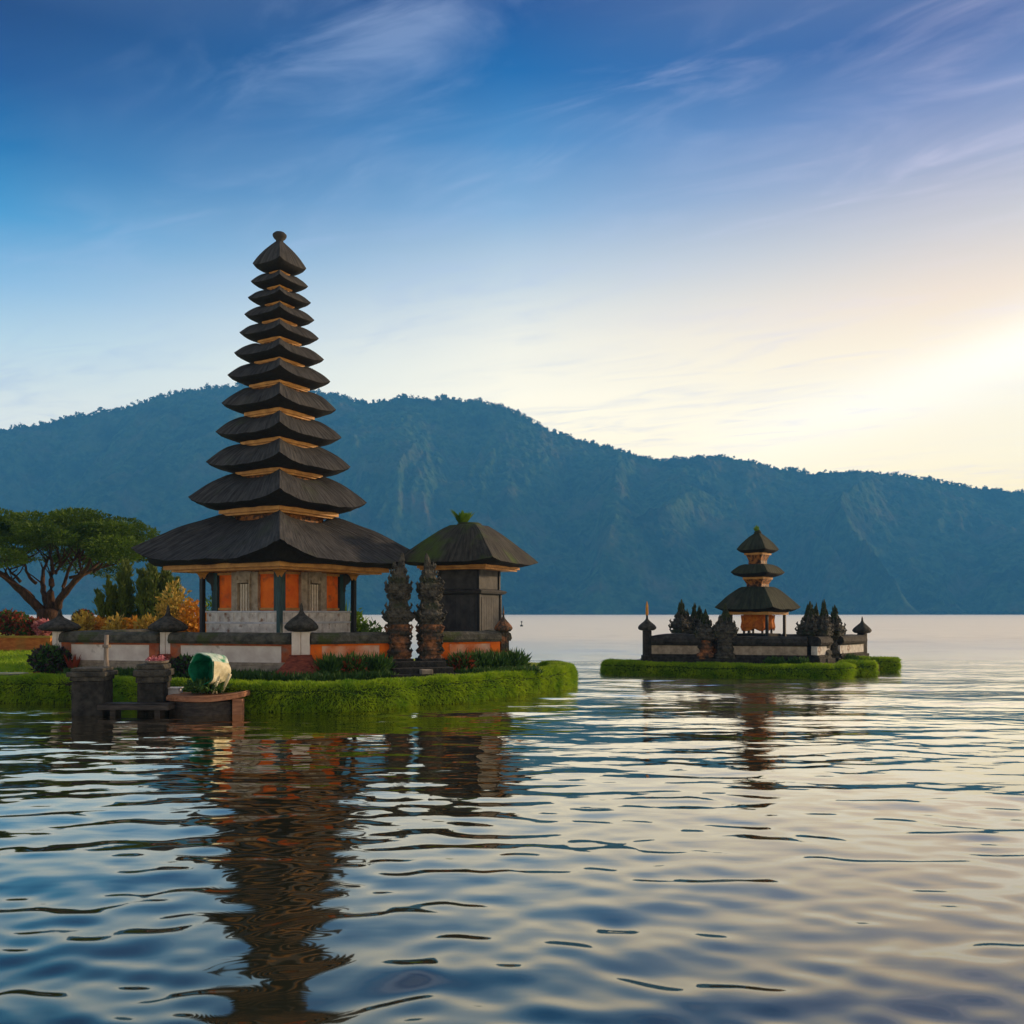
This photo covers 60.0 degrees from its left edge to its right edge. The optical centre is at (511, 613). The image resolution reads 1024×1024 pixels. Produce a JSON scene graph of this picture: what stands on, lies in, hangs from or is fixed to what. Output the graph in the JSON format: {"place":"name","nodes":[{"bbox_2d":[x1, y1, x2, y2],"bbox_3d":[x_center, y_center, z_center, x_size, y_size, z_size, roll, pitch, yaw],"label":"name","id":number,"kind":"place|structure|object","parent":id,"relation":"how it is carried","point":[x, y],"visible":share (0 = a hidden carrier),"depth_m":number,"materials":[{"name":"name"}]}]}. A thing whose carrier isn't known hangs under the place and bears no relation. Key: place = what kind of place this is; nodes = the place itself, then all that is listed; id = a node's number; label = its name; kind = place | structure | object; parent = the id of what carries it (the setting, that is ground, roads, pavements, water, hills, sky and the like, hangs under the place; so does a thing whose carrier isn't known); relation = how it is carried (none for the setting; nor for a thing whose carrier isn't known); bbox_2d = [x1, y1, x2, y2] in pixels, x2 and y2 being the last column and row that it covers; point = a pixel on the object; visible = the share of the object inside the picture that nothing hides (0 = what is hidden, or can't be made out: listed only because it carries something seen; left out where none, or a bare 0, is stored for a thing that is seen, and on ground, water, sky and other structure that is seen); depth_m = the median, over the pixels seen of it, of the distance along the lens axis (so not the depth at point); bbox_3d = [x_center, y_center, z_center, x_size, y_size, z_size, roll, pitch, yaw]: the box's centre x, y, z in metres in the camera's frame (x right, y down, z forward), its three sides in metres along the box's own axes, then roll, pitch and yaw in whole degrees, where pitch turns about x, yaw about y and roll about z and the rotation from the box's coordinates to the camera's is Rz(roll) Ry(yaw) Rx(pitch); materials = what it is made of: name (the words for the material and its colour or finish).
{"place":"outdoors","nodes":[
{"label":"outdoors","id":0,"kind":"place"},
{"bbox_2d":[0,672,28,673],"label":"path","id":1,"kind":"structure","parent":0,"point":[14,672],"depth_m":28.53,"materials":[{"name":"grey stone"}]},
{"bbox_2d":[0,651,537,674],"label":"ground","id":2,"kind":"structure","parent":0,"point":[532,663],"depth_m":34.44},
{"bbox_2d":[0,649,34,671],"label":"grass","id":3,"kind":"structure","parent":2,"relation":"on","point":[9,662],"depth_m":34.47,"materials":[{"name":"green plant"}]},
{"bbox_2d":[0,636,51,651],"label":"brick wall","id":4,"kind":"structure","parent":2,"relation":"on","point":[21,643],"depth_m":45.23,"materials":[{"name":"orange brick"}]},
{"bbox_2d":[33,609,80,673],"bbox_3d":[-14.268,1.003,27.997,1.106,2.293,1.111,0,0,10],"label":"wall post","id":5,"kind":"object","parent":2,"relation":"on","point":[58,624],"depth_m":27.74,"materials":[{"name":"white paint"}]},
{"bbox_2d":[71,609,96,630],"bbox_3d":[-16.202,0.924,33.497,1.205,2.157,1.294,0,0,0],"label":"croton","id":6,"kind":"object","parent":2,"relation":"on","point":[83,622],"visible":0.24,"depth_m":33.38,"materials":[{"name":"yellow plant"}]},
{"bbox_2d":[87,615,106,629],"bbox_3d":[-15.855,1.032,34.016,1.371,1.945,1.393,0,0,0],"label":"croton","id":7,"kind":"object","parent":2,"relation":"on","point":[99,620],"visible":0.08,"depth_m":33.84,"materials":[{"name":"orange plant"}]},
{"bbox_2d":[58,631,159,669],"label":"compound wall","id":8,"kind":"structure","parent":2,"relation":"on","point":[131,649],"depth_m":27.32,"materials":[{"name":"stone"}]},
{"bbox_2d":[92,574,129,625],"bbox_3d":[-17.878,0.130,39.484,1.106,3.858,1.414,0,0,41],"label":"feathery tree","id":9,"kind":"object","parent":2,"relation":"on","point":[112,604],"visible":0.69,"depth_m":39.33,"materials":[{"name":"green plant"}]},
{"bbox_2d":[100,611,129,629],"bbox_3d":[-14.987,0.960,33.602,1.263,2.086,1.370,0,0,0],"label":"croton","id":10,"kind":"object","parent":2,"relation":"on","point":[116,624],"visible":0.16,"depth_m":33.41,"materials":[{"name":"yellow plant"}]},
{"bbox_2d":[77,629,153,631],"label":"compound wall","id":11,"kind":"structure","parent":2,"relation":"on","point":[134,630],"depth_m":30.97,"materials":[{"name":"stone"}]},
{"bbox_2d":[120,615,139,628],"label":"croton","id":12,"kind":"object","parent":2,"relation":"on","point":[131,624],"visible":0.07,"depth_m":33.64,"materials":[{"name":"orange plant"}]},
{"bbox_2d":[112,558,150,619],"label":"feathery tree","id":13,"kind":"object","parent":2,"relation":"on","point":[125,574],"visible":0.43,"depth_m":40.72,"materials":[{"name":"green plant"}]},
{"bbox_2d":[133,611,156,628],"bbox_3d":[-13.790,0.967,33.501,1.216,2.072,1.244,0,0,0],"label":"croton","id":14,"kind":"object","parent":2,"relation":"on","point":[145,621],"visible":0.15,"depth_m":33.35,"materials":[{"name":"yellow plant"}]},
{"bbox_2d":[132,563,173,622],"bbox_3d":[-15.773,-0.225,38.975,1.535,4.572,1.782,0,0,44],"label":"feathery tree","id":15,"kind":"object","parent":2,"relation":"on","point":[157,580],"visible":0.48,"depth_m":38.76,"materials":[{"name":"green plant"}]},
{"bbox_2d":[148,605,188,659],"bbox_3d":[-10.508,0.947,27.100,1.171,2.406,1.171,0,0,12],"label":"wall post","id":16,"kind":"object","parent":2,"relation":"on","point":[166,624],"depth_m":26.91,"materials":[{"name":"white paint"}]},
{"bbox_2d":[159,572,181,602],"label":"feathery tree","id":17,"kind":"object","parent":2,"relation":"on","point":[176,578],"visible":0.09,"depth_m":40.25,"materials":[{"name":"yellow plant"}]},
{"bbox_2d":[154,579,194,620],"bbox_3d":[-13.301,0.303,35.010,1.614,3.400,1.759,0,0,0],"label":"croton","id":18,"kind":"object","parent":2,"relation":"on","point":[162,606],"visible":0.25,"depth_m":34.76,"materials":[{"name":"yellow plant"}]},
{"bbox_2d":[175,598,198,631],"bbox_3d":[-12.000,0.701,33.190,1.413,2.605,1.390,0,0,-44],"label":"croton","id":19,"kind":"object","parent":2,"relation":"on","point":[190,621],"visible":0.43,"depth_m":33.00,"materials":[{"name":"orange plant"}]},
{"bbox_2d":[198,596,211,610],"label":"croton","id":20,"kind":"object","parent":2,"relation":"on","point":[209,603],"visible":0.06,"depth_m":35.44,"materials":[{"name":"green plant"}]},
{"bbox_2d":[167,632,291,671],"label":"compound wall","id":21,"kind":"structure","parent":2,"relation":"on","point":[271,652],"depth_m":26.26,"materials":[{"name":"stone"}]},
{"bbox_2d":[131,231,409,632],"bbox_3d":[-7.988,-5.424,30.500,6.866,15.348,6.866,0,0,30],"label":"pagoda","id":22,"kind":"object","parent":2,"relation":"on","point":[269,549],"visible":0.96,"depth_m":29.52,"materials":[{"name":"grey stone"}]},
{"bbox_2d":[0,659,578,712],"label":"clipped hedge","id":23,"kind":"object","parent":2,"relation":"on","point":[348,695],"visible":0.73,"depth_m":24.20,"materials":[{"name":"green plant"}]},
{"bbox_2d":[26,641,72,673],"bbox_3d":[-14.255,1.433,27.382,1.335,1.149,1.356,0,0,0],"label":"flower shrub","id":24,"kind":"object","parent":23,"relation":"on","point":[43,657],"visible":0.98,"depth_m":27.14,"materials":[{"name":"green plant"}]},
{"bbox_2d":[64,655,80,667],"bbox_3d":[-13.547,1.563,27.334,0.637,0.713,0.582,0,0,-41],"label":"cordyline","id":25,"kind":"object","parent":23,"relation":"on","point":[74,663],"visible":0.57,"depth_m":27.20,"materials":[{"name":"red plant"}]},
{"bbox_2d":[102,635,110,665],"bbox_3d":[-11.242,1.524,24.600,0.180,1.854,0.170,0,0,0],"label":"thin post","id":26,"kind":"object","parent":23,"relation":"on","point":[106,646],"visible":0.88,"depth_m":24.55,"materials":[{"name":"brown wood"}]},
{"bbox_2d":[165,653,192,676],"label":"flower shrub","id":27,"kind":"object","parent":23,"relation":"on","point":[180,663],"visible":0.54,"depth_m":25.69,"materials":[{"name":"green plant"}]},
{"bbox_2d":[311,651,349,673],"bbox_3d":[-5.246,1.486,25.709,1.326,0.859,1.308,0,0,0],"label":"leafy tuft","id":28,"kind":"object","parent":23,"relation":"on","point":[330,662],"visible":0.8,"depth_m":25.43,"materials":[{"name":"green plant"}]},
{"bbox_2d":[338,651,370,673],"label":"leafy tuft","id":29,"kind":"object","parent":23,"relation":"on","point":[355,662],"visible":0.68,"depth_m":25.63,"materials":[{"name":"green plant"}]},
{"bbox_2d":[360,650,396,671],"bbox_3d":[-4.036,1.478,26.156,1.335,0.858,1.252,0,0,0],"label":"leafy tuft","id":30,"kind":"object","parent":23,"relation":"on","point":[382,662],"visible":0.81,"depth_m":26.02,"materials":[{"name":"green plant"}]},
{"bbox_2d":[445,648,480,671],"bbox_3d":[-1.537,1.482,27.601,1.274,0.896,1.266,0,0,15],"label":"leafy tuft","id":31,"kind":"object","parent":23,"relation":"on","point":[459,660],"visible":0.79,"depth_m":27.34,"materials":[{"name":"green plant"}]},
{"bbox_2d":[467,647,499,667],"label":"leafy tuft","id":32,"kind":"object","parent":23,"relation":"on","point":[484,658],"visible":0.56,"depth_m":27.69,"materials":[{"name":"green plant"}]},
{"bbox_2d":[486,647,512,667],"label":"leafy tuft","id":33,"kind":"object","parent":23,"relation":"on","point":[501,659],"visible":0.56,"depth_m":27.98,"materials":[{"name":"green plant"}]},
{"bbox_2d":[494,606,512,652],"bbox_3d":[-0.280,0.949,28.800,0.976,2.401,0.976,0,0,-25],"label":"wall post","id":34,"kind":"object","parent":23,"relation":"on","point":[503,626],"depth_m":28.66,"materials":[{"name":"stone"}]},
{"bbox_2d":[500,647,531,666],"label":"leafy tuft","id":35,"kind":"object","parent":23,"relation":"on","point":[519,658],"visible":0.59,"depth_m":28.36,"materials":[{"name":"green plant"}]},
{"bbox_2d":[275,603,322,675],"bbox_3d":[-6.170,0.920,26.000,1.691,2.460,1.691,0,0,-5],"label":"wall post","id":36,"kind":"object","parent":2,"relation":"on","point":[301,625],"depth_m":25.66,"materials":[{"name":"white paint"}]},
{"bbox_2d":[56,663,544,681],"bbox_3d":[-6.264,1.919,26.354,14.844,0.705,4.205,0,0,-5],"label":"ground cover","id":37,"kind":"object","parent":2,"relation":"on","point":[255,674],"visible":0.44,"depth_m":25.36,"materials":[{"name":"green plant"}]},
{"bbox_2d":[310,632,389,661],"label":"compound wall","id":38,"kind":"structure","parent":2,"relation":"on","point":[336,644],"depth_m":26.38,"materials":[{"name":"stone"}]},
{"bbox_2d":[350,607,368,631],"bbox_3d":[-6.027,0.886,34.506,1.184,2.234,1.220,0,0,0],"label":"croton","id":39,"kind":"object","parent":2,"relation":"on","point":[360,627],"visible":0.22,"depth_m":34.37,"materials":[{"name":"green plant"}]},
{"bbox_2d":[361,617,383,631],"bbox_3d":[-5.166,1.041,32.989,1.242,1.925,1.225,0,0,0],"label":"croton","id":40,"kind":"object","parent":2,"relation":"on","point":[371,629],"visible":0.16,"depth_m":32.88,"materials":[{"name":"green plant"}]},
{"bbox_2d":[381,553,416,667],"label":"gate pillar","id":41,"kind":"structure","parent":2,"relation":"on","point":[398,616],"depth_m":26.86,"materials":[{"name":"grey stone"}]},
{"bbox_2d":[391,661,459,678],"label":"stone steps","id":42,"kind":"structure","parent":2,"relation":"on","point":[413,668],"depth_m":26.41,"materials":[{"name":"grey stone"}]},
{"bbox_2d":[413,553,447,665],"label":"gate pillar","id":43,"kind":"structure","parent":2,"relation":"on","point":[430,615],"depth_m":27.13,"materials":[{"name":"grey stone"}]},
{"bbox_2d":[404,522,537,630],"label":"pavilion","id":44,"kind":"structure","parent":2,"relation":"on","point":[472,560],"depth_m":31.11,"materials":[{"name":"stone"}]},
{"bbox_2d":[451,509,475,522],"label":"roof plant","id":45,"kind":"object","parent":44,"relation":"on","point":[462,516],"visible":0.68,"depth_m":31.71,"materials":[{"name":"green plant"}]},
{"bbox_2d":[441,631,501,660],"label":"compound wall","id":46,"kind":"structure","parent":2,"relation":"on","point":[454,641],"depth_m":28.06,"materials":[{"name":"brick"}]},
{"bbox_2d":[485,629,511,640],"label":"compound wall","id":47,"kind":"structure","parent":2,"relation":"on","point":[510,637],"depth_m":29.11,"materials":[{"name":"stone"}]},
{"bbox_2d":[0,615,1023,1023],"bbox_3d":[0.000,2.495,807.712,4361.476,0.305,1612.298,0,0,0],"label":"lake","id":48,"kind":"structure","parent":0,"point":[596,847],"depth_m":9.32,"materials":[{"name":"blue liquid"}]},
{"bbox_2d":[66,666,117,715],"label":"landing pillar","id":49,"kind":"structure","parent":48,"relation":"in","point":[91,688],"depth_m":21.54,"materials":[{"name":"black stone"}]},
{"bbox_2d":[97,702,175,715],"bbox_3d":[-9.157,2.697,21.700,1.750,1.005,0.550,0,0,2],"label":"landing plank","id":50,"kind":"object","parent":48,"relation":"in","point":[116,708],"visible":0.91,"depth_m":21.48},
{"bbox_2d":[133,663,173,714],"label":"landing pillar","id":51,"kind":"structure","parent":48,"relation":"in","point":[153,682],"depth_m":21.98,"materials":[{"name":"black stone"}]},
{"bbox_2d":[144,655,168,663],"bbox_3d":[-8.927,1.154,22.300,0.607,0.230,0.600,0,0,0],"label":"offering tray","id":52,"kind":"object","parent":51,"relation":"on","point":[155,660],"visible":1,"depth_m":22.19,"materials":[{"name":"pink plant"}]},
{"bbox_2d":[166,690,249,715],"bbox_3d":[-7.627,2.520,22.290,1.990,1.160,1.420,0,0,0],"label":"raft","id":53,"kind":"object","parent":48,"relation":"on","point":[195,704],"visible":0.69,"depth_m":21.80,"materials":[{"name":"brown wood"}]},
{"bbox_2d":[168,687,182,694],"bbox_3d":[-8.673,2.038,22.600,0.500,0.300,0.380,0,0,-3],"label":"crate","id":54,"kind":"object","parent":53,"relation":"on","point":[174,690],"visible":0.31,"depth_m":22.44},
{"bbox_2d":[181,676,232,694],"bbox_3d":[-7.654,1.825,22.374,1.284,0.549,1.294,0,0,0],"label":"raft plant","id":55,"kind":"object","parent":53,"relation":"on","point":[191,686],"visible":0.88,"depth_m":22.09,"materials":[{"name":"green plant"}]},
{"bbox_2d":[188,652,231,693],"bbox_3d":[-7.536,1.493,22.329,0.972,1.037,0.706,0,0,29],"label":"tipped drum","id":56,"kind":"object","parent":53,"relation":"on","point":[216,667],"visible":0.96,"depth_m":22.30,"materials":[{"name":"fabric"}]},
{"bbox_2d":[0,385,1023,614],"bbox_3d":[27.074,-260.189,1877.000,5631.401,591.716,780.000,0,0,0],"label":"mountain","id":57,"kind":"structure","parent":0,"point":[592,528],"depth_m":1853.30,"materials":[{"name":"plant"}]},
{"bbox_2d":[0,382,1023,613],"bbox_3d":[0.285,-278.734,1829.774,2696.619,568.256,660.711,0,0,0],"label":"forest","id":58,"kind":"object","parent":57,"relation":"on","point":[532,611],"visible":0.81,"depth_m":2139.36,"materials":[{"name":"green plant"}]},
{"bbox_2d":[0,0,1023,491],"label":"sky","id":59,"kind":"structure","parent":0,"point":[780,234],"materials":[{"name":"blue"}]},
{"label":"island ground","id":60,"kind":"structure","parent":0,"visible":0},
{"bbox_2d":[638,602,655,660],"bbox_3d":[5.579,0.890,36.611,0.760,2.779,0.768,0,0,0],"label":"wall post","id":61,"kind":"object","parent":60,"relation":"on","point":[646,626],"depth_m":36.45,"materials":[{"name":"black stone"}]},
{"bbox_2d":[651,633,700,662],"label":"compound wall","id":62,"kind":"structure","parent":60,"relation":"on","point":[676,647],"depth_m":36.13,"materials":[{"name":"black stone"}]},
{"bbox_2d":[668,599,694,633],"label":"carved spire","id":63,"kind":"structure","parent":60,"relation":"on","point":[681,623],"depth_m":39.12,"materials":[{"name":"grey stone"}]},
{"bbox_2d":[689,603,697,633],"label":"carved spire","id":64,"kind":"structure","parent":60,"relation":"on","point":[693,615],"depth_m":39.81,"materials":[{"name":"grey stone"}]},
{"bbox_2d":[691,605,701,633],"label":"carved spire","id":65,"kind":"structure","parent":60,"relation":"on","point":[699,616],"depth_m":39.52,"materials":[{"name":"grey stone"}]},
{"bbox_2d":[693,609,716,662],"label":"carved spire","id":66,"kind":"structure","parent":60,"relation":"on","point":[704,632],"depth_m":35.79,"materials":[{"name":"grey stone"}]},
{"bbox_2d":[713,639,716,652],"bbox_3d":[8.208,1.446,36.300,0.400,1.469,0.360,0,0,0],"label":"guardian stone","id":67,"kind":"object","parent":60,"relation":"on","point":[715,647],"visible":0.19,"depth_m":36.19,"materials":[{"name":"stone"}]},
{"bbox_2d":[711,603,738,662],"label":"carved spire","id":68,"kind":"structure","parent":60,"relation":"on","point":[725,631],"depth_m":35.49,"materials":[{"name":"grey stone"}]},
{"bbox_2d":[599,658,858,679],"bbox_3d":[8.548,2.295,35.517,10.396,0.890,2.858,0,0,14],"label":"clipped hedge","id":69,"kind":"object","parent":60,"relation":"on","point":[739,670],"visible":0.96,"depth_m":34.44,"materials":[{"name":"green plant"}]},
{"bbox_2d":[715,530,799,635],"bbox_3d":[10.417,-0.647,37.601,2.686,5.854,2.684,0,0,42],"label":"pagoda","id":70,"kind":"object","parent":60,"relation":"on","point":[757,602],"visible":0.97,"depth_m":37.13,"materials":[{"name":"black stone"}]},
{"bbox_2d":[731,636,806,663],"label":"compound wall","id":71,"kind":"structure","parent":60,"relation":"on","point":[753,649],"depth_m":35.25,"materials":[{"name":"black stone"}]},
{"bbox_2d":[762,655,787,663],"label":"weed clump","id":72,"kind":"object","parent":60,"relation":"on","point":[772,660],"visible":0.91,"depth_m":34.76,"materials":[{"name":"green plant"}]},
{"bbox_2d":[788,655,809,663],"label":"weed clump","id":73,"kind":"object","parent":60,"relation":"on","point":[800,660],"visible":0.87,"depth_m":34.58,"materials":[{"name":"green plant"}]},
{"bbox_2d":[795,601,817,657],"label":"carved spire","id":74,"kind":"structure","parent":60,"relation":"on","point":[806,627],"depth_m":35.95,"materials":[{"name":"grey stone"}]},
{"bbox_2d":[814,602,818,622],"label":"carved spire","id":75,"kind":"structure","parent":60,"relation":"on","point":[816,610],"depth_m":37.31,"materials":[{"name":"grey stone"}]},
{"bbox_2d":[781,634,855,636],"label":"compound wall","id":76,"kind":"structure","parent":60,"relation":"on","point":[795,635],"depth_m":38.99,"materials":[{"name":"black stone"}]},
{"bbox_2d":[807,636,833,663],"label":"compound wall","id":77,"kind":"structure","parent":60,"relation":"on","point":[818,644],"depth_m":35.20,"materials":[{"name":"black stone"}]},
{"bbox_2d":[814,599,834,663],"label":"carved spire","id":78,"kind":"structure","parent":60,"relation":"on","point":[825,626],"depth_m":35.73,"materials":[{"name":"grey stone"}]},
{"bbox_2d":[829,605,846,662],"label":"carved spire","id":79,"kind":"structure","parent":60,"relation":"on","point":[840,630],"depth_m":36.64,"materials":[{"name":"grey stone"}]},
{"bbox_2d":[837,634,867,659],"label":"compound wall","id":80,"kind":"structure","parent":60,"relation":"on","point":[851,644],"depth_m":37.26,"materials":[{"name":"black stone"}]},
{"bbox_2d":[844,652,861,659],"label":"weed clump","id":81,"kind":"object","parent":60,"relation":"on","point":[851,656],"visible":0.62,"depth_m":36.65,"materials":[{"name":"green plant"}]},
{"bbox_2d":[839,659,879,676],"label":"clipped hedge","id":82,"kind":"object","parent":60,"relation":"on","point":[867,668],"visible":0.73,"depth_m":35.11,"materials":[{"name":"green plant"}]},
{"bbox_2d":[852,617,871,655],"bbox_3d":[15.203,1.207,38.500,0.720,2.146,0.727,0,0,-40],"label":"wall post","id":83,"kind":"object","parent":60,"relation":"on","point":[862,628],"depth_m":38.34,"materials":[{"name":"black stone"}]},
{"bbox_2d":[859,655,901,672],"bbox_3d":[15.278,2.276,37.318,2.338,1.068,1.248,0,0,-6],"label":"clipped hedge","id":84,"kind":"object","parent":60,"relation":"on","point":[892,664],"visible":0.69,"depth_m":37.00,"materials":[{"name":"green plant"}]},
{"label":"terrace ground","id":85,"kind":"structure","parent":0,"visible":0},
{"bbox_2d":[0,607,23,635],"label":"flowering shrub","id":86,"kind":"object","parent":85,"relation":"on","point":[7,620],"visible":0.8,"depth_m":47.21,"materials":[{"name":"red plant"}]},
{"bbox_2d":[6,610,29,635],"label":"flowering shrub","id":87,"kind":"object","parent":85,"relation":"on","point":[23,614],"visible":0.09,"depth_m":48.18,"materials":[{"name":"red plant"}]},
{"bbox_2d":[11,623,34,635],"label":"flowering shrub","id":88,"kind":"object","parent":85,"relation":"on","point":[20,630],"visible":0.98,"depth_m":46.54,"materials":[{"name":"red plant"}]},
{"bbox_2d":[13,616,38,635],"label":"flowering shrub","id":89,"kind":"object","parent":85,"relation":"on","point":[29,620],"visible":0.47,"depth_m":46.88,"materials":[{"name":"pink plant"}]},
{"bbox_2d":[31,618,51,635],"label":"flowering shrub","id":90,"kind":"object","parent":85,"relation":"on","point":[36,630],"visible":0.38,"depth_m":46.70,"materials":[{"name":"pink plant"}]},
{"bbox_2d":[0,506,160,634],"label":"spreading tree","id":91,"kind":"object","parent":85,"relation":"on","point":[95,536],"visible":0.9,"depth_m":47.79,"materials":[{"name":"green plant"}]},
{"bbox_2d":[71,608,95,620],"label":"flowering shrub","id":92,"kind":"object","parent":85,"relation":"on","point":[83,609],"visible":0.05,"depth_m":48.78,"materials":[{"name":"orange plant"}]}
]}

